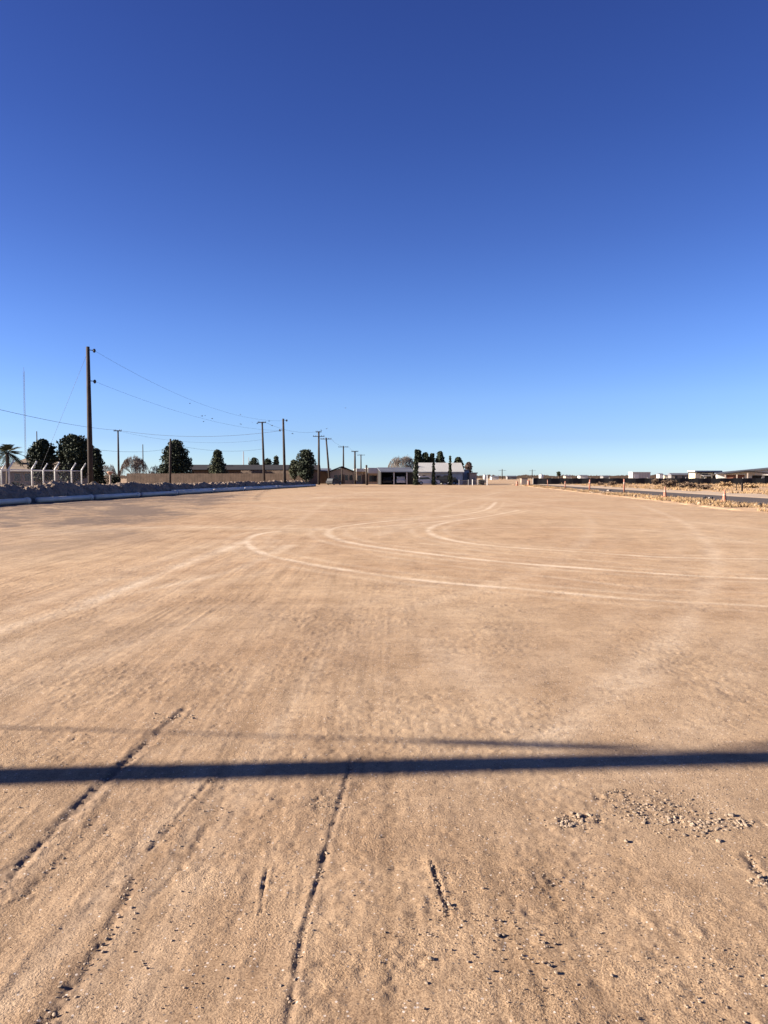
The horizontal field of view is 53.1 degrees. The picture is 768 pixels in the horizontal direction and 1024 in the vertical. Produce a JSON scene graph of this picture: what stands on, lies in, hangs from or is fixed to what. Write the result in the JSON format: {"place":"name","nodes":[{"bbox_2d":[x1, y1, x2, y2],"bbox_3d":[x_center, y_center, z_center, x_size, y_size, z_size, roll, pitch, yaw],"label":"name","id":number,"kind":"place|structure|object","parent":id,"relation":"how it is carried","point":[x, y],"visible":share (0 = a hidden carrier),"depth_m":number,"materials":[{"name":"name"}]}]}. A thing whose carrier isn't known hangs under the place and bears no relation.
{"place":"outdoors","nodes":[
{"label":"outdoors","id":0,"kind":"place"},
{"bbox_2d":[0,458,104,485],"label":"house","id":1,"kind":"structure","parent":0,"point":[16,476],"depth_m":96.25,"materials":[{"name":"beige"}]},
{"bbox_2d":[14,473,20,481],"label":"window","id":2,"kind":"structure","parent":1,"relation":"in","point":[17,476],"depth_m":96.12,"materials":[{"name":"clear glass"}]},
{"bbox_2d":[24,473,34,481],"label":"window","id":3,"kind":"structure","parent":1,"relation":"in","point":[28,474],"depth_m":96.26,"materials":[{"name":"grey glass"}]},
{"bbox_2d":[0,480,310,502],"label":"dirt bank","id":4,"kind":"structure","parent":0,"point":[53,488],"depth_m":56.63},
{"bbox_2d":[86,346,95,483],"bbox_3d":[-23.437,-7.085,61.739,0.788,12.262,0.437,0,3,0],"label":"utility pole","id":5,"kind":"object","parent":4,"relation":"on","point":[89,435],"visible":0.94,"depth_m":61.59,"materials":[{"name":"brown wood"}]},
{"bbox_2d":[97,352,270,420],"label":"power line","id":6,"kind":"object","parent":5,"relation":"attached to","point":[169,390],"visible":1,"depth_m":73.53,"materials":[{"name":"metal"}]},
{"bbox_2d":[3,480,298,498],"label":"bank rubble","id":7,"kind":"object","parent":4,"relation":"on","point":[169,490],"visible":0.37,"depth_m":72.45,"materials":[{"name":"stone"}]},
{"bbox_2d":[215,486,251,488],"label":"water pipe","id":8,"kind":"object","parent":4,"relation":"on","point":[232,487],"visible":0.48,"depth_m":84.54,"materials":[{"name":"grey plastic"}]},
{"bbox_2d":[279,419,287,482],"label":"utility pole","id":9,"kind":"object","parent":4,"relation":"on","point":[284,460],"visible":0.95,"depth_m":111.56,"materials":[{"name":"brown wood"}]},
{"bbox_2d":[190,463,320,483],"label":"long building","id":10,"kind":"structure","parent":0,"point":[233,469],"depth_m":160.15,"materials":[{"name":"brown"}]},
{"bbox_2d":[241,470,288,480],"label":"board fence","id":11,"kind":"object","parent":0,"point":[267,472],"visible":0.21,"depth_m":142.59,"materials":[{"name":"brown wood"}]},
{"bbox_2d":[320,468,330,482],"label":"carport","id":12,"kind":"object","parent":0,"point":[323,475],"visible":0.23,"depth_m":177.56,"materials":[{"name":"brown metal"}]},
{"bbox_2d":[326,466,353,483],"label":"house","id":13,"kind":"structure","parent":0,"point":[348,476],"depth_m":166.10,"materials":[{"name":"brown"}]},
{"bbox_2d":[356,468,377,483],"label":"store building","id":14,"kind":"structure","parent":0,"point":[372,476],"depth_m":162.14,"materials":[{"name":"white paint"}]},
{"bbox_2d":[362,475,365,483],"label":"door","id":15,"kind":"structure","parent":14,"relation":"in","point":[363,476],"depth_m":162.16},
{"bbox_2d":[0,478,767,1023],"bbox_3d":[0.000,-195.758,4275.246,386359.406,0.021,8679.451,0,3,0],"label":"ground","id":16,"kind":"structure","parent":0,"point":[338,572],"depth_m":4.40,"materials":[{"name":"soil"}]},
{"bbox_2d":[0,444,25,483],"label":"palm tree","id":17,"kind":"object","parent":16,"relation":"on","point":[4,448],"visible":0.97,"depth_m":74.72,"materials":[{"name":"green plant"}]},
{"bbox_2d":[0,497,30,504],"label":"water pipe","id":18,"kind":"object","parent":16,"relation":"on","point":[26,500],"visible":0.98,"depth_m":43.84,"materials":[{"name":"grey plastic"}]},
{"bbox_2d":[13,482,28,485],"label":"desert shrub","id":19,"kind":"object","parent":16,"relation":"on","point":[17,484],"visible":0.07,"depth_m":65.79,"materials":[{"name":"green plant"}]},
{"bbox_2d":[23,374,25,453],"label":"radio mast","id":20,"kind":"object","parent":16,"relation":"on","point":[24,412],"visible":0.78,"depth_m":298.48,"materials":[{"name":"metal"}]},
{"bbox_2d":[24,438,56,482],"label":"pine tree","id":21,"kind":"object","parent":16,"relation":"on","point":[38,450],"visible":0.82,"depth_m":83.19,"materials":[{"name":"green plant"}]},
{"bbox_2d":[0,460,85,485],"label":"chain link fence","id":22,"kind":"object","parent":16,"relation":"on","point":[32,476],"visible":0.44,"depth_m":56.05,"materials":[{"name":"metal"}]},
{"bbox_2d":[35,494,93,502],"bbox_3d":[-20.437,-0.863,49.478,0.390,0.390,6.575,0,3,7],"label":"water pipe","id":23,"kind":"object","parent":16,"relation":"on","point":[62,498],"visible":0.96,"depth_m":48.94,"materials":[{"name":"blue plastic"}]},
{"bbox_2d":[53,434,96,483],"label":"pine tree","id":24,"kind":"object","parent":16,"relation":"on","point":[71,451],"visible":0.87,"depth_m":82.82,"materials":[{"name":"green plant"}]},
{"bbox_2d":[93,448,104,483],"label":"pine tree","id":25,"kind":"object","parent":16,"relation":"on","point":[98,472],"visible":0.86,"depth_m":87.49,"materials":[{"name":"green plant"}]},
{"bbox_2d":[99,475,107,483],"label":"desert shrub","id":26,"kind":"object","parent":16,"relation":"on","point":[104,481],"visible":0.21,"depth_m":94.88,"materials":[{"name":"green plant"}]},
{"bbox_2d":[107,471,112,483],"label":"short post","id":27,"kind":"object","parent":16,"relation":"on","point":[110,473],"visible":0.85,"depth_m":73.85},
{"bbox_2d":[103,464,120,483],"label":"bare tree","id":28,"kind":"object","parent":16,"relation":"on","point":[107,469],"visible":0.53,"depth_m":149.38,"materials":[{"name":"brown plant"}]},
{"bbox_2d":[108,474,120,483],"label":"desert shrub","id":29,"kind":"object","parent":16,"relation":"on","point":[115,479],"visible":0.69,"depth_m":109.71,"materials":[{"name":"green plant"}]},
{"bbox_2d":[94,492,140,498],"bbox_3d":[-19.587,-1.195,56.670,0.390,0.390,6.877,0,3,7],"label":"water pipe","id":30,"kind":"object","parent":16,"relation":"on","point":[121,495],"visible":0.92,"depth_m":56.19,"materials":[{"name":"blue plastic"}]},
{"bbox_2d":[114,429,121,480],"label":"utility pole","id":31,"kind":"object","parent":16,"relation":"on","point":[118,463],"visible":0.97,"depth_m":119.60,"materials":[{"name":"brown wood"}]},
{"bbox_2d":[3,410,108,429],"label":"power line","id":32,"kind":"object","parent":31,"relation":"hanging from","point":[49,420],"visible":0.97,"depth_m":72.88,"materials":[{"name":"metal"}]},
{"bbox_2d":[125,431,274,436],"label":"power line","id":33,"kind":"object","parent":31,"relation":"attached to","point":[199,436],"visible":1,"depth_m":115.44,"materials":[{"name":"metal"}]},
{"bbox_2d":[116,455,148,475],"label":"bare tree","id":34,"kind":"object","parent":16,"relation":"on","point":[136,463],"visible":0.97,"depth_m":148.72,"materials":[{"name":"brown plant"}]},
{"bbox_2d":[149,464,159,477],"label":"bare tree","id":35,"kind":"object","parent":16,"relation":"on","point":[154,470],"visible":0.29,"depth_m":149.34,"materials":[{"name":"brown plant"}]},
{"bbox_2d":[140,490,177,496],"bbox_3d":[-18.697,-1.543,64.212,0.390,0.390,6.978,0,3,7],"label":"water pipe","id":36,"kind":"object","parent":16,"relation":"on","point":[175,492],"visible":0.99,"depth_m":63.73,"materials":[{"name":"grey plastic"}]},
{"bbox_2d":[169,439,170,482],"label":"utility pole","id":37,"kind":"object","parent":16,"relation":"on","point":[170,461],"visible":0.79,"depth_m":99.68,"materials":[{"name":"brown wood"}]},
{"bbox_2d":[155,439,194,480],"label":"pine tree","id":38,"kind":"object","parent":16,"relation":"on","point":[181,462],"visible":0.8,"depth_m":139.43,"materials":[{"name":"green plant"}]},
{"bbox_2d":[178,489,213,493],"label":"water pipe","id":39,"kind":"object","parent":16,"relation":"on","point":[196,491],"visible":0.98,"depth_m":72.00,"materials":[{"name":"grey plastic"}]},
{"bbox_2d":[127,473,308,483],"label":"board fence","id":40,"kind":"object","parent":16,"relation":"on","point":[189,477],"visible":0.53,"depth_m":133.72,"materials":[{"name":"brown wood"}]},
{"bbox_2d":[207,449,228,476],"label":"pine tree","id":41,"kind":"object","parent":16,"relation":"on","point":[216,464],"visible":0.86,"depth_m":145.15,"materials":[{"name":"green plant"}]},
{"bbox_2d":[213,487,244,491],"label":"water pipe","id":42,"kind":"object","parent":16,"relation":"on","point":[230,489],"visible":0.98,"depth_m":81.91,"materials":[{"name":"grey plastic"}]},
{"bbox_2d":[248,457,259,464],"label":"pine tree","id":43,"kind":"object","parent":16,"relation":"on","point":[253,461],"visible":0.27,"depth_m":184.12,"materials":[{"name":"green plant"}]},
{"bbox_2d":[245,486,277,489],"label":"water pipe","id":44,"kind":"object","parent":16,"relation":"on","point":[258,488],"visible":0.98,"depth_m":94.00,"materials":[{"name":"grey plastic"}]},
{"bbox_2d":[258,421,265,480],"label":"utility pole","id":45,"kind":"object","parent":16,"relation":"on","point":[263,460],"visible":0.94,"depth_m":124.55,"materials":[{"name":"brown wood"}]},
{"bbox_2d":[265,458,272,464],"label":"pine tree","id":46,"kind":"object","parent":16,"relation":"on","point":[268,461],"visible":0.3,"depth_m":184.17,"materials":[{"name":"green plant"}]},
{"bbox_2d":[273,455,278,464],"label":"pine tree","id":47,"kind":"object","parent":16,"relation":"on","point":[276,460],"visible":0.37,"depth_m":184.34,"materials":[{"name":"green plant"}]},
{"bbox_2d":[287,459,297,480],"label":"pine tree","id":48,"kind":"object","parent":16,"relation":"on","point":[293,472],"visible":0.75,"depth_m":129.34,"materials":[{"name":"green plant"}]},
{"bbox_2d":[278,484,315,487],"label":"water pipe","id":49,"kind":"object","parent":16,"relation":"on","point":[291,486],"visible":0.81,"depth_m":112.43,"materials":[{"name":"grey plastic"}]},
{"bbox_2d":[293,449,316,482],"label":"pine tree","id":50,"kind":"object","parent":16,"relation":"on","point":[305,467],"visible":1,"depth_m":124.16,"materials":[{"name":"green plant"}]},
{"bbox_2d":[313,431,323,484],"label":"utility pole","id":51,"kind":"object","parent":16,"relation":"on","point":[318,436],"visible":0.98,"depth_m":149.48,"materials":[{"name":"brown wood"}]},
{"bbox_2d":[323,438,330,483],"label":"utility pole","id":52,"kind":"object","parent":16,"relation":"on","point":[327,459],"visible":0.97,"depth_m":154.54,"materials":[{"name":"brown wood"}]},
{"bbox_2d":[326,478,341,484],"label":"parked car","id":53,"kind":"object","parent":16,"relation":"on","point":[332,480],"visible":1,"depth_m":145.72,"materials":[{"name":"black paint"}]},
{"bbox_2d":[351,451,357,483],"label":"utility pole","id":54,"kind":"object","parent":16,"relation":"on","point":[354,466],"visible":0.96,"depth_m":159.55,"materials":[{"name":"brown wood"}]},
{"bbox_2d":[365,465,367,484],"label":"short pole","id":55,"kind":"object","parent":16,"relation":"on","point":[366,474],"visible":0.79,"depth_m":144.65,"materials":[{"name":"brown wood"}]},
{"bbox_2d":[104,474,656,478],"bbox_3d":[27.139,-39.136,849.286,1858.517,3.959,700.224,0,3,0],"label":"distant scrub","id":56,"kind":"object","parent":16,"relation":"on","point":[504,477],"visible":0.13,"depth_m":553.24,"materials":[{"name":"brown plant"}]},
{"bbox_2d":[383,476,392,484],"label":"parked car","id":57,"kind":"object","parent":16,"relation":"on","point":[387,479],"visible":0.94,"depth_m":151.35,"materials":[{"name":"black paint"}]},
{"bbox_2d":[377,467,413,484],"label":"carport","id":58,"kind":"object","parent":16,"relation":"on","point":[406,472],"visible":0.87,"depth_m":153.73,"materials":[{"name":"grey metal"}]},
{"bbox_2d":[394,476,405,484],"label":"parked car","id":59,"kind":"object","parent":16,"relation":"on","point":[399,479],"visible":1,"depth_m":151.38,"materials":[{"name":"white paint"}]},
{"bbox_2d":[388,454,413,468],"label":"bare tree","id":60,"kind":"object","parent":16,"relation":"on","point":[407,461],"visible":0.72,"depth_m":163.09,"materials":[{"name":"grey plant"}]},
{"bbox_2d":[412,449,418,484],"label":"cypress tree","id":61,"kind":"object","parent":16,"relation":"on","point":[415,477],"visible":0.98,"depth_m":142.54,"materials":[{"name":"green plant"}]},
{"bbox_2d":[413,449,422,462],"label":"pine tree","id":62,"kind":"object","parent":16,"relation":"on","point":[420,459],"visible":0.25,"depth_m":177.13,"materials":[{"name":"green plant"}]},
{"bbox_2d":[420,452,429,462],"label":"pine tree","id":63,"kind":"object","parent":16,"relation":"on","point":[426,457],"visible":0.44,"depth_m":177.18,"materials":[{"name":"green plant"}]},
{"bbox_2d":[418,476,439,484],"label":"parked car","id":64,"kind":"object","parent":16,"relation":"on","point":[424,479],"visible":0.67,"depth_m":143.51,"materials":[{"name":"white paint"}]},
{"bbox_2d":[430,453,435,462],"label":"pine tree","id":65,"kind":"object","parent":16,"relation":"on","point":[432,458],"visible":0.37,"depth_m":177.23,"materials":[{"name":"green plant"}]},
{"bbox_2d":[431,461,435,484],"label":"cypress tree","id":66,"kind":"object","parent":16,"relation":"on","point":[433,481],"visible":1,"depth_m":142.66,"materials":[{"name":"green plant"}]},
{"bbox_2d":[435,451,445,462],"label":"pine tree","id":67,"kind":"object","parent":16,"relation":"on","point":[440,458],"visible":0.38,"depth_m":177.18,"materials":[{"name":"green plant"}]},
{"bbox_2d":[436,476,452,484],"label":"parked car","id":68,"kind":"object","parent":16,"relation":"on","point":[442,479],"visible":0.58,"depth_m":144.04,"materials":[{"name":"black paint"}]},
{"bbox_2d":[440,477,458,484],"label":"parked car","id":69,"kind":"object","parent":16,"relation":"on","point":[455,480],"visible":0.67,"depth_m":145.72,"materials":[{"name":"black paint"}]},
{"bbox_2d":[447,456,452,484],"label":"cypress tree","id":70,"kind":"object","parent":16,"relation":"on","point":[450,477],"visible":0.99,"depth_m":142.64,"materials":[{"name":"green plant"}]},
{"bbox_2d":[454,457,464,468],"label":"pine tree","id":71,"kind":"object","parent":16,"relation":"on","point":[458,459],"visible":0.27,"depth_m":177.13,"materials":[{"name":"green plant"}]},
{"bbox_2d":[463,469,468,484],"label":"shed","id":72,"kind":"structure","parent":16,"relation":"on","point":[465,475],"depth_m":153.89,"materials":[{"name":"blue metal"}]},
{"bbox_2d":[464,462,472,471],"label":"leafy tree","id":73,"kind":"object","parent":16,"relation":"on","point":[468,466],"visible":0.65,"depth_m":171.33,"materials":[{"name":"brown plant"}]},
{"bbox_2d":[459,479,486,484],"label":"rail fence","id":74,"kind":"object","parent":16,"relation":"on","point":[469,482],"visible":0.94,"depth_m":141.86,"materials":[{"name":"white paint"}]},
{"bbox_2d":[512,484,767,512],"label":"roadside verge","id":75,"kind":"structure","parent":16,"relation":"on","point":[753,509],"depth_m":43.38,"materials":[{"name":"soil"}]},
{"bbox_2d":[520,478,527,485],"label":"utility cabinet","id":76,"kind":"object","parent":75,"relation":"on","point":[524,481],"visible":0.69,"depth_m":133.50,"materials":[{"name":"white metal"}]},
{"bbox_2d":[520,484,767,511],"bbox_3d":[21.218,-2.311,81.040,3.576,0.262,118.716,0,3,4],"label":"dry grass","id":77,"kind":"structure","parent":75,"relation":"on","point":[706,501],"depth_m":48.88,"materials":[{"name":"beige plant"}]},
{"bbox_2d":[554,488,754,506],"bbox_3d":[21.127,-1.931,74.286,3.271,0.203,99.428,0,3,4],"label":"verge rubble","id":78,"kind":"object","parent":75,"relation":"on","point":[637,496],"visible":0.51,"depth_m":59.57,"materials":[{"name":"beige stone"}]},
{"bbox_2d":[722,489,728,501],"bbox_3d":[20.147,-0.972,45.504,0.380,0.745,0.380,0,3,0],"label":"traffic cone","id":79,"kind":"object","parent":75,"relation":"on","point":[724,496],"visible":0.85,"depth_m":45.44,"materials":[{"name":"orange plastic"}]},
{"bbox_2d":[533,478,767,483],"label":"screened fence","id":80,"kind":"object","parent":16,"relation":"on","point":[648,480],"visible":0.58,"depth_m":151.88,"materials":[{"name":"black fabric"}]},
{"bbox_2d":[656,473,662,477],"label":"hut","id":81,"kind":"object","parent":16,"relation":"on","point":[659,475],"visible":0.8,"depth_m":290.12,"materials":[{"name":"white paint"}]},
{"bbox_2d":[667,473,688,477],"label":"shed","id":82,"kind":"structure","parent":16,"relation":"on","point":[678,475],"depth_m":249.73,"materials":[{"name":"grey metal"}]},
{"bbox_2d":[687,471,721,478],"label":"cream building","id":83,"kind":"structure","parent":16,"relation":"on","point":[702,474],"depth_m":199.85,"materials":[{"name":"beige"}]},
{"bbox_2d":[714,468,767,478],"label":"metal hall","id":84,"kind":"structure","parent":16,"relation":"on","point":[756,473],"depth_m":193.45,"materials":[{"name":"white metal"}]},
{"bbox_2d":[752,475,761,477],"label":"door","id":85,"kind":"structure","parent":84,"relation":"in","point":[753,476],"depth_m":193.06,"materials":[{"name":"black"}]},
{"bbox_2d":[0,596,767,1023],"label":"gravel","id":86,"kind":"structure","parent":0,"point":[640,814],"depth_m":3.33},
{"bbox_2d":[0,0,767,475],"label":"sky","id":87,"kind":"structure","parent":0,"point":[517,237],"materials":[{"name":"blue"}]},
{"bbox_2d":[413,463,463,484],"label":"house","id":88,"kind":"structure","parent":0,"point":[425,469],"depth_m":150.38,"materials":[{"name":"white metal"}]},
{"bbox_2d":[452,474,460,484],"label":"garage door","id":89,"kind":"structure","parent":88,"relation":"in","point":[458,476],"depth_m":150.45,"materials":[{"name":"grey metal"}]},
{"bbox_2d":[467,472,477,484],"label":"shed","id":90,"kind":"structure","parent":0,"point":[472,475],"depth_m":151.89,"materials":[{"name":"grey metal"}]},
{"bbox_2d":[490,476,498,479],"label":"building","id":91,"kind":"structure","parent":0,"point":[494,477],"depth_m":379.66,"materials":[{"name":"grey metal"}]},
{"bbox_2d":[505,476,516,478],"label":"building","id":92,"kind":"structure","parent":0,"point":[511,477],"depth_m":419.58,"materials":[{"name":"grey metal"}]},
{"bbox_2d":[577,475,587,477],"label":"building","id":93,"kind":"structure","parent":0,"point":[582,476],"depth_m":429.57,"materials":[{"name":"grey metal"}]},
{"bbox_2d":[629,472,649,477],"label":"metal building","id":94,"kind":"structure","parent":0,"point":[639,474],"depth_m":269.89,"materials":[{"name":"white paint"}]},
{"bbox_2d":[530,484,767,503],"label":"road","id":95,"kind":"structure","parent":0,"point":[742,499],"depth_m":61.99,"materials":[{"name":"grey asphalt"}]},
{"bbox_2d":[539,484,767,497],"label":"shoulder","id":96,"kind":"object","parent":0,"point":[716,493],"visible":0.84,"depth_m":77.93},
{"bbox_2d":[560,482,767,494],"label":"scrub field","id":97,"kind":"structure","parent":0,"point":[760,487],"depth_m":95.47,"materials":[{"name":"beige plant"}]},
{"bbox_2d":[607,481,617,485],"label":"desert shrub","id":98,"kind":"object","parent":97,"relation":"on","point":[611,483],"visible":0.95,"depth_m":124.51,"materials":[{"name":"brown plant"}]},
{"bbox_2d":[652,479,659,484],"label":"desert shrub","id":99,"kind":"object","parent":97,"relation":"on","point":[655,482],"visible":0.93,"depth_m":139.52,"materials":[{"name":"brown plant"}]},
{"bbox_2d":[661,479,677,487],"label":"desert shrub","id":100,"kind":"object","parent":97,"relation":"on","point":[672,483],"visible":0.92,"depth_m":104.59,"materials":[{"name":"brown plant"}]},
{"bbox_2d":[677,482,696,487],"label":"desert shrub","id":101,"kind":"object","parent":97,"relation":"on","point":[688,484],"visible":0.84,"depth_m":97.75,"materials":[{"name":"brown plant"}]},
{"bbox_2d":[696,484,711,488],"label":"desert shrub","id":102,"kind":"object","parent":97,"relation":"on","point":[704,486],"visible":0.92,"depth_m":89.58,"materials":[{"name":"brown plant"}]},
{"bbox_2d":[717,482,733,486],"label":"desert shrub","id":103,"kind":"object","parent":97,"relation":"on","point":[726,484],"visible":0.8,"depth_m":109.69,"materials":[{"name":"beige plant"}]},
{"bbox_2d":[743,483,758,487],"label":"desert shrub","id":104,"kind":"object","parent":97,"relation":"on","point":[748,485],"visible":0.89,"depth_m":99.71,"materials":[{"name":"beige plant"}]}
]}

